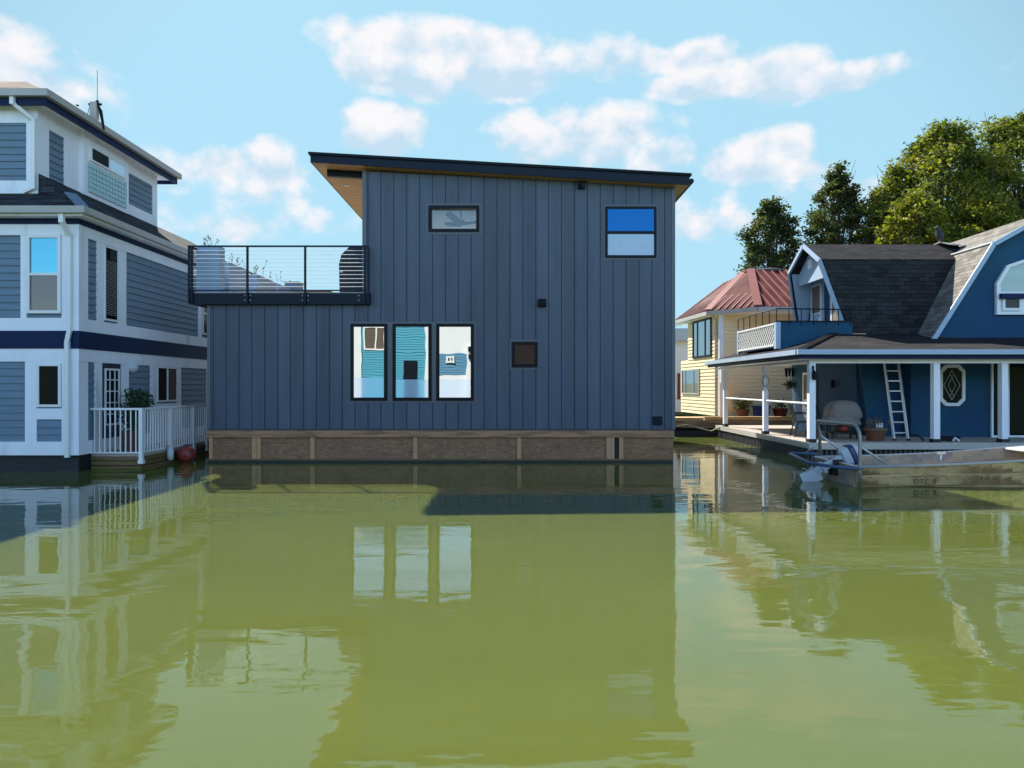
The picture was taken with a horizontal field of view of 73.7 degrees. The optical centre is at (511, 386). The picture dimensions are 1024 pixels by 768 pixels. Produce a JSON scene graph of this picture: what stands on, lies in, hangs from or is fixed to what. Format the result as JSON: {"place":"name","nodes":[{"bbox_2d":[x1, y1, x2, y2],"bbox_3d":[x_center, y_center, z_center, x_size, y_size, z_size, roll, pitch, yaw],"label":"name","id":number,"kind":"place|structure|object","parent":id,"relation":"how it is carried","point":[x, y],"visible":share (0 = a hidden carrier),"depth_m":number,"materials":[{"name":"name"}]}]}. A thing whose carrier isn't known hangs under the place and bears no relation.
{"place":"outdoors","nodes":[
{"label":"outdoors","id":0,"kind":"place"},
{"bbox_2d":[0,412,1023,767],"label":"water","id":1,"kind":"structure","parent":0,"point":[708,602],"depth_m":5.32,"materials":[{"name":"green liquid"}]},
{"bbox_2d":[0,70,208,470],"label":"floating house","id":2,"kind":"structure","parent":1,"relation":"on","point":[99,314],"depth_m":14.91,"materials":[{"name":"blue"}]},
{"bbox_2d":[26,235,61,313],"bbox_3d":[-9.835,-2.362,14.363,0.709,1.646,0.075,0,0,0],"label":"window","id":3,"kind":"structure","parent":2,"relation":"in","point":[43,252],"depth_m":14.36,"materials":[{"name":"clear glass"}]},
{"bbox_2d":[36,363,61,406],"bbox_3d":[-9.737,-0.027,14.370,0.513,0.918,0.060,0,0,0],"label":"window","id":4,"kind":"structure","parent":2,"relation":"in","point":[48,375],"depth_m":14.36,"materials":[{"name":"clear glass"}]},
{"bbox_2d":[104,245,118,321],"bbox_3d":[-9.123,-2.329,15.526,0.055,1.688,0.543,0,0,0],"label":"window","id":5,"kind":"structure","parent":2,"relation":"in","point":[111,254],"depth_m":15.53,"materials":[{"name":"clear glass"}]},
{"bbox_2d":[102,363,120,438],"bbox_3d":[-9.095,0.430,15.554,0.110,2.000,0.718,0,0,0],"label":"door","id":6,"kind":"structure","parent":2,"relation":"in","point":[111,373],"depth_m":15.54,"materials":[{"name":"white glass"}]},
{"bbox_2d":[115,388,154,451],"bbox_3d":[-8.449,0.730,15.428,0.890,1.439,1.022,0,0,0],"label":"potted shrub","id":7,"kind":"object","parent":2,"relation":"on","point":[139,398],"visible":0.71,"depth_m":15.21,"materials":[{"name":"green plant"}]},
{"bbox_2d":[156,366,177,401],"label":"window","id":8,"kind":"structure","parent":2,"relation":"in","point":[166,377],"depth_m":18.00,"materials":[{"name":"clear glass"}]},
{"bbox_2d":[165,445,173,459],"bbox_3d":[-7.949,1.534,15.850,0.182,0.353,0.145,0,0,0],"label":"fender","id":9,"kind":"object","parent":2,"relation":"hanging from","point":[170,453],"visible":1,"depth_m":15.80,"materials":[{"name":"plastic"}]},
{"bbox_2d":[202,307,206,334],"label":"window","id":10,"kind":"structure","parent":2,"relation":"in","point":[204,310],"depth_m":20.23,"materials":[{"name":"white glass"}]},
{"bbox_2d":[177,444,195,461],"bbox_3d":[-7.750,1.600,16.250,0.415,0.460,0.415,0,0,0],"label":"mooring buoy","id":11,"kind":"object","parent":1,"relation":"on","point":[186,453],"visible":0.89,"depth_m":16.11,"materials":[{"name":"red plastic"}]},
{"bbox_2d":[188,152,693,461],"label":"floating house","id":12,"kind":"structure","parent":1,"relation":"on","point":[503,312],"depth_m":16.15,"materials":[{"name":"metal"}]},
{"bbox_2d":[196,235,224,291],"bbox_3d":[-7.266,-2.902,16.476,0.568,1.485,0.288,0,0,0],"label":"planter","id":13,"kind":"object","parent":12,"relation":"on","point":[210,268],"visible":0.68,"depth_m":16.34,"materials":[{"name":"grey metal"}]},
{"bbox_2d":[225,253,245,291],"bbox_3d":[-7.241,-2.764,17.516,0.518,1.210,1.268,0,0,0],"label":"planter","id":14,"kind":"object","parent":12,"relation":"on","point":[234,276],"visible":0.31,"depth_m":17.21,"materials":[{"name":"grey metal"}]},
{"bbox_2d":[242,260,274,291],"bbox_3d":[-7.241,-2.890,19.441,0.518,1.461,1.418,0,0,0],"label":"planter","id":15,"kind":"object","parent":12,"relation":"on","point":[260,284],"visible":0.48,"depth_m":18.98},
{"bbox_2d":[269,271,294,291],"bbox_3d":[-7.265,-2.858,21.941,0.566,1.398,2.918,0,0,0],"label":"planter","id":16,"kind":"object","parent":12,"relation":"on","point":[281,288],"visible":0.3,"depth_m":20.80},
{"bbox_2d":[284,281,303,291],"bbox_3d":[-7.082,-2.770,22.200,0.516,1.222,0.480,0,0,0],"label":"duct box","id":17,"kind":"object","parent":12,"relation":"on","point":[295,284],"visible":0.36,"depth_m":22.00,"materials":[{"name":"grey metal"}]},
{"bbox_2d":[339,247,361,291],"bbox_3d":[-3.979,-2.819,17.288,0.661,1.320,0.625,0,0,0],"label":"barbecue","id":18,"kind":"object","parent":12,"relation":"on","point":[351,268],"visible":0.44,"depth_m":17.00,"materials":[{"name":"black metal"}]},
{"bbox_2d":[350,324,386,400],"bbox_3d":[-3.379,-0.576,16.140,0.864,1.819,0.060,0,0,0],"label":"window","id":19,"kind":"structure","parent":12,"relation":"in","point":[368,342],"depth_m":16.13,"materials":[{"name":"clear glass"}]},
{"bbox_2d":[393,324,431,400],"bbox_3d":[-2.360,-0.576,16.140,0.917,1.819,0.060,0,0,0],"label":"window","id":20,"kind":"structure","parent":12,"relation":"in","point":[412,343],"depth_m":16.13,"materials":[{"name":"clear glass"}]},
{"bbox_2d":[428,205,478,231],"bbox_3d":[-1.375,-3.967,16.197,1.205,0.629,0.145,0,0,0],"label":"window","id":21,"kind":"structure","parent":12,"relation":"in","point":[430,207],"depth_m":16.13,"materials":[{"name":"black metal"}]},
{"bbox_2d":[436,324,473,400],"bbox_3d":[-1.345,-0.576,16.140,0.887,1.819,0.060,0,0,0],"label":"window","id":22,"kind":"structure","parent":12,"relation":"in","point":[454,342],"depth_m":16.13,"materials":[{"name":"clear glass"}]},
{"bbox_2d":[512,342,537,366],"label":"window","id":23,"kind":"structure","parent":12,"relation":"in","point":[524,354],"depth_m":16.13,"materials":[{"name":"brown glass"}]},
{"bbox_2d":[605,206,656,257],"bbox_3d":[2.807,-3.648,16.140,1.205,1.205,0.060,0,0,0],"label":"window","id":24,"kind":"structure","parent":12,"relation":"in","point":[630,231],"depth_m":16.13,"materials":[{"name":"blue glass"}]},
{"bbox_2d":[674,416,792,435],"bbox_3d":[9.517,1.536,26.025,7.967,0.892,2.850,0,0,0],"label":"dock","id":25,"kind":"object","parent":1,"relation":"on","point":[708,422],"visible":0.2,"depth_m":24.68,"materials":[{"name":"brown wood"}]},
{"bbox_2d":[733,397,752,415],"bbox_3d":[9.056,0.796,26.804,0.762,0.818,0.832,0,0,42],"label":"potted plant","id":26,"kind":"object","parent":25,"relation":"on","point":[741,410],"visible":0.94,"depth_m":26.67,"materials":[{"name":"ceramic"}]},
{"bbox_2d":[751,406,770,415],"bbox_3d":[9.777,0.983,26.780,0.605,0.445,0.480,0,0,0],"label":"plastic tub","id":27,"kind":"object","parent":25,"relation":"on","point":[757,410],"visible":0.61,"depth_m":26.59,"materials":[{"name":"blue plastic"}]},
{"bbox_2d":[772,399,787,415],"bbox_3d":[10.522,0.846,26.797,0.588,0.719,0.595,0,0,34],"label":"potted plant","id":28,"kind":"object","parent":25,"relation":"on","point":[777,411],"visible":0.89,"depth_m":26.63,"materials":[{"name":"green plant"}]},
{"bbox_2d":[675,268,793,416],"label":"floating house","id":29,"kind":"structure","parent":1,"relation":"on","point":[712,317],"depth_m":27.66,"materials":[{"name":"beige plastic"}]},
{"bbox_2d":[681,369,699,394],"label":"window","id":30,"kind":"structure","parent":29,"relation":"in","point":[690,378],"depth_m":31.02,"materials":[{"name":"clear glass"}]},
{"bbox_2d":[692,317,711,358],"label":"window","id":31,"kind":"structure","parent":29,"relation":"in","point":[701,329],"depth_m":29.47,"materials":[{"name":"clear glass"}]},
{"bbox_2d":[704,219,1023,459],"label":"floating house","id":32,"kind":"structure","parent":1,"relation":"on","point":[943,325],"depth_m":18.68,"materials":[{"name":"blue wood"}]},
{"bbox_2d":[675,424,724,431],"bbox_3d":[6.653,1.451,24.091,1.964,0.296,0.539,0,0,38],"label":"mooring rope","id":33,"kind":"object","parent":32,"relation":"attached to","point":[698,427],"visible":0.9,"depth_m":24.28,"materials":[{"name":"grey fabric"}]},
{"bbox_2d":[762,375,769,397],"bbox_3d":[7.284,0.010,19.580,0.232,0.665,0.024,0,0,0],"label":"coiled line","id":34,"kind":"object","parent":32,"relation":"hanging from","point":[767,384],"visible":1,"depth_m":19.57,"materials":[{"name":"fabric"}]},
{"bbox_2d":[785,368,793,376],"bbox_3d":[9.557,-0.480,23.390,0.429,0.300,0.020,0,0,0],"label":"wind chime","id":35,"kind":"object","parent":32,"relation":"hanging from","point":[787,372],"visible":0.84,"depth_m":23.38},
{"bbox_2d":[782,367,797,388],"bbox_3d":[9.297,-0.282,22.796,0.517,0.757,0.354,0,0,0],"label":"hanging basket","id":36,"kind":"object","parent":32,"relation":"hanging from","point":[791,384],"visible":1,"depth_m":22.79,"materials":[{"name":"green plant"}]},
{"bbox_2d":[788,403,817,437],"bbox_3d":[7.913,0.919,18.606,0.647,0.909,0.573,0,0,10],"label":"garden chair","id":37,"kind":"object","parent":32,"relation":"on","point":[793,412],"visible":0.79,"depth_m":18.50,"materials":[{"name":"black plastic"}]},
{"bbox_2d":[802,372,806,424],"bbox_3d":[9.640,0.455,22.150,0.060,1.830,0.900,0,0,0],"label":"side door","id":38,"kind":"structure","parent":32,"relation":"in","point":[804,375],"depth_m":22.48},
{"bbox_2d":[810,278,823,320],"bbox_3d":[9.590,-2.460,21.500,0.060,1.740,0.940,0,0,0],"label":"balcony door","id":39,"kind":"structure","parent":32,"relation":"in","point":[817,287],"depth_m":21.41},
{"bbox_2d":[804,403,836,436],"bbox_3d":[8.543,0.919,18.934,0.574,0.909,0.647,0,0,-20],"label":"garden chair","id":40,"kind":"object","parent":32,"relation":"on","point":[818,412],"visible":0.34,"depth_m":19.15,"materials":[{"name":"black plastic"}]},
{"bbox_2d":[830,297,837,320],"bbox_3d":[9.590,-2.435,20.125,0.060,1.650,0.950,0,0,0],"label":"balcony door","id":41,"kind":"structure","parent":32,"relation":"in","point":[833,316],"depth_m":20.41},
{"bbox_2d":[819,400,861,438],"bbox_3d":[8.644,0.865,18.006,1.028,1.010,0.689,0,0,0],"label":"covered barbecue","id":42,"kind":"object","parent":32,"relation":"on","point":[846,411],"visible":0.85,"depth_m":17.76,"materials":[{"name":"grey fabric"}]},
{"bbox_2d":[863,417,889,440],"bbox_3d":[9.185,1.066,17.250,0.605,0.608,0.555,0,0,0],"label":"flower pot","id":43,"kind":"object","parent":32,"relation":"on","point":[877,432],"visible":1,"depth_m":17.11,"materials":[{"name":"ceramic"}]},
{"bbox_2d":[883,363,910,440],"bbox_3d":[10.001,0.178,17.813,0.421,2.418,1.284,0,0,15],"label":"ladder","id":44,"kind":"object","parent":32,"relation":"on","point":[890,401],"visible":0.84,"depth_m":17.72,"materials":[{"name":"metal"}]},
{"bbox_2d":[911,434,960,440],"bbox_3d":[10.727,1.271,17.165,1.297,0.180,0.502,0,0,-19],"label":"hose","id":45,"kind":"object","parent":32,"relation":"on","point":[946,438],"visible":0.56,"depth_m":17.08,"materials":[{"name":"black plastic"}]},
{"bbox_2d":[935,242,965,245],"bbox_3d":[13.239,-4.270,20.605,0.685,0.200,0.662,0,0,6],"label":"roof flashing","id":46,"kind":"object","parent":32,"relation":"on","point":[942,243],"visible":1,"depth_m":20.43,"materials":[{"name":"white metal"}]},
{"bbox_2d":[934,226,943,241],"bbox_3d":[13.016,-4.582,20.810,0.312,0.623,0.224,0,0,32],"label":"bird","id":47,"kind":"object","parent":46,"relation":"on","point":[939,233],"visible":0.94,"depth_m":20.74},
{"bbox_2d":[940,365,964,405],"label":"octagonal window","id":48,"kind":"structure","parent":32,"relation":"in","point":[952,377],"depth_m":18.47,"materials":[{"name":"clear glass"}]},
{"bbox_2d":[990,363,1023,436],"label":"sliding door","id":49,"kind":"structure","parent":32,"relation":"in","point":[1015,370],"depth_m":18.46,"materials":[{"name":"white paint"}]},
{"bbox_2d":[995,259,1023,314],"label":"arched window","id":50,"kind":"structure","parent":32,"relation":"in","point":[1009,286],"depth_m":18.41,"materials":[{"name":"glass"}]},
{"bbox_2d":[789,420,1023,486],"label":"boat","id":51,"kind":"object","parent":1,"relation":"on","point":[850,465],"visible":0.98,"depth_m":12.22,"materials":[{"name":"metal"}]},
{"bbox_2d":[0,0,1023,327],"label":"sky","id":52,"kind":"structure","parent":0,"point":[756,100],"materials":[{"name":"blue"}]},
{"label":"river bank","id":53,"kind":"structure","parent":0,"visible":0},
{"bbox_2d":[675,328,687,411],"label":"house","id":54,"kind":"structure","parent":53,"relation":"on","point":[681,344],"depth_m":40.00,"materials":[{"name":"white wood"}]},
{"bbox_2d":[677,373,679,398],"bbox_3d":[9.766,-0.019,39.975,0.150,1.537,0.050,0,0,0],"label":"door","id":55,"kind":"structure","parent":54,"relation":"in","point":[678,374],"depth_m":39.95,"materials":[{"name":"red wood"}]},
{"bbox_2d":[733,195,804,274],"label":"tree","id":56,"kind":"object","parent":53,"relation":"on","point":[775,219],"visible":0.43,"depth_m":54.32,"materials":[{"name":"green plant"}]},
{"bbox_2d":[794,160,877,250],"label":"tree","id":57,"kind":"object","parent":53,"relation":"on","point":[840,192],"visible":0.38,"depth_m":52.12,"materials":[{"name":"green plant"}]},
{"bbox_2d":[851,159,934,243],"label":"tree","id":58,"kind":"object","parent":53,"relation":"on","point":[889,179],"visible":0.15,"depth_m":50.29,"materials":[{"name":"green plant"}]},
{"bbox_2d":[872,187,958,243],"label":"tree","id":59,"kind":"object","parent":53,"relation":"on","point":[923,210],"visible":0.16,"depth_m":45.12,"materials":[{"name":"green plant"}]},
{"bbox_2d":[844,117,1023,243],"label":"tree","id":60,"kind":"object","parent":53,"relation":"on","point":[943,147],"visible":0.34,"depth_m":47.97,"materials":[{"name":"green plant"}]},
{"bbox_2d":[919,182,1023,243],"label":"tree","id":61,"kind":"object","parent":53,"relation":"on","point":[995,211],"visible":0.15,"depth_m":44.37,"materials":[{"name":"green plant"}]},
{"bbox_2d":[943,109,1023,220],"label":"tree","id":62,"kind":"object","parent":53,"relation":"on","point":[1004,130],"visible":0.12,"depth_m":50.95,"materials":[{"name":"green plant"}]}
]}

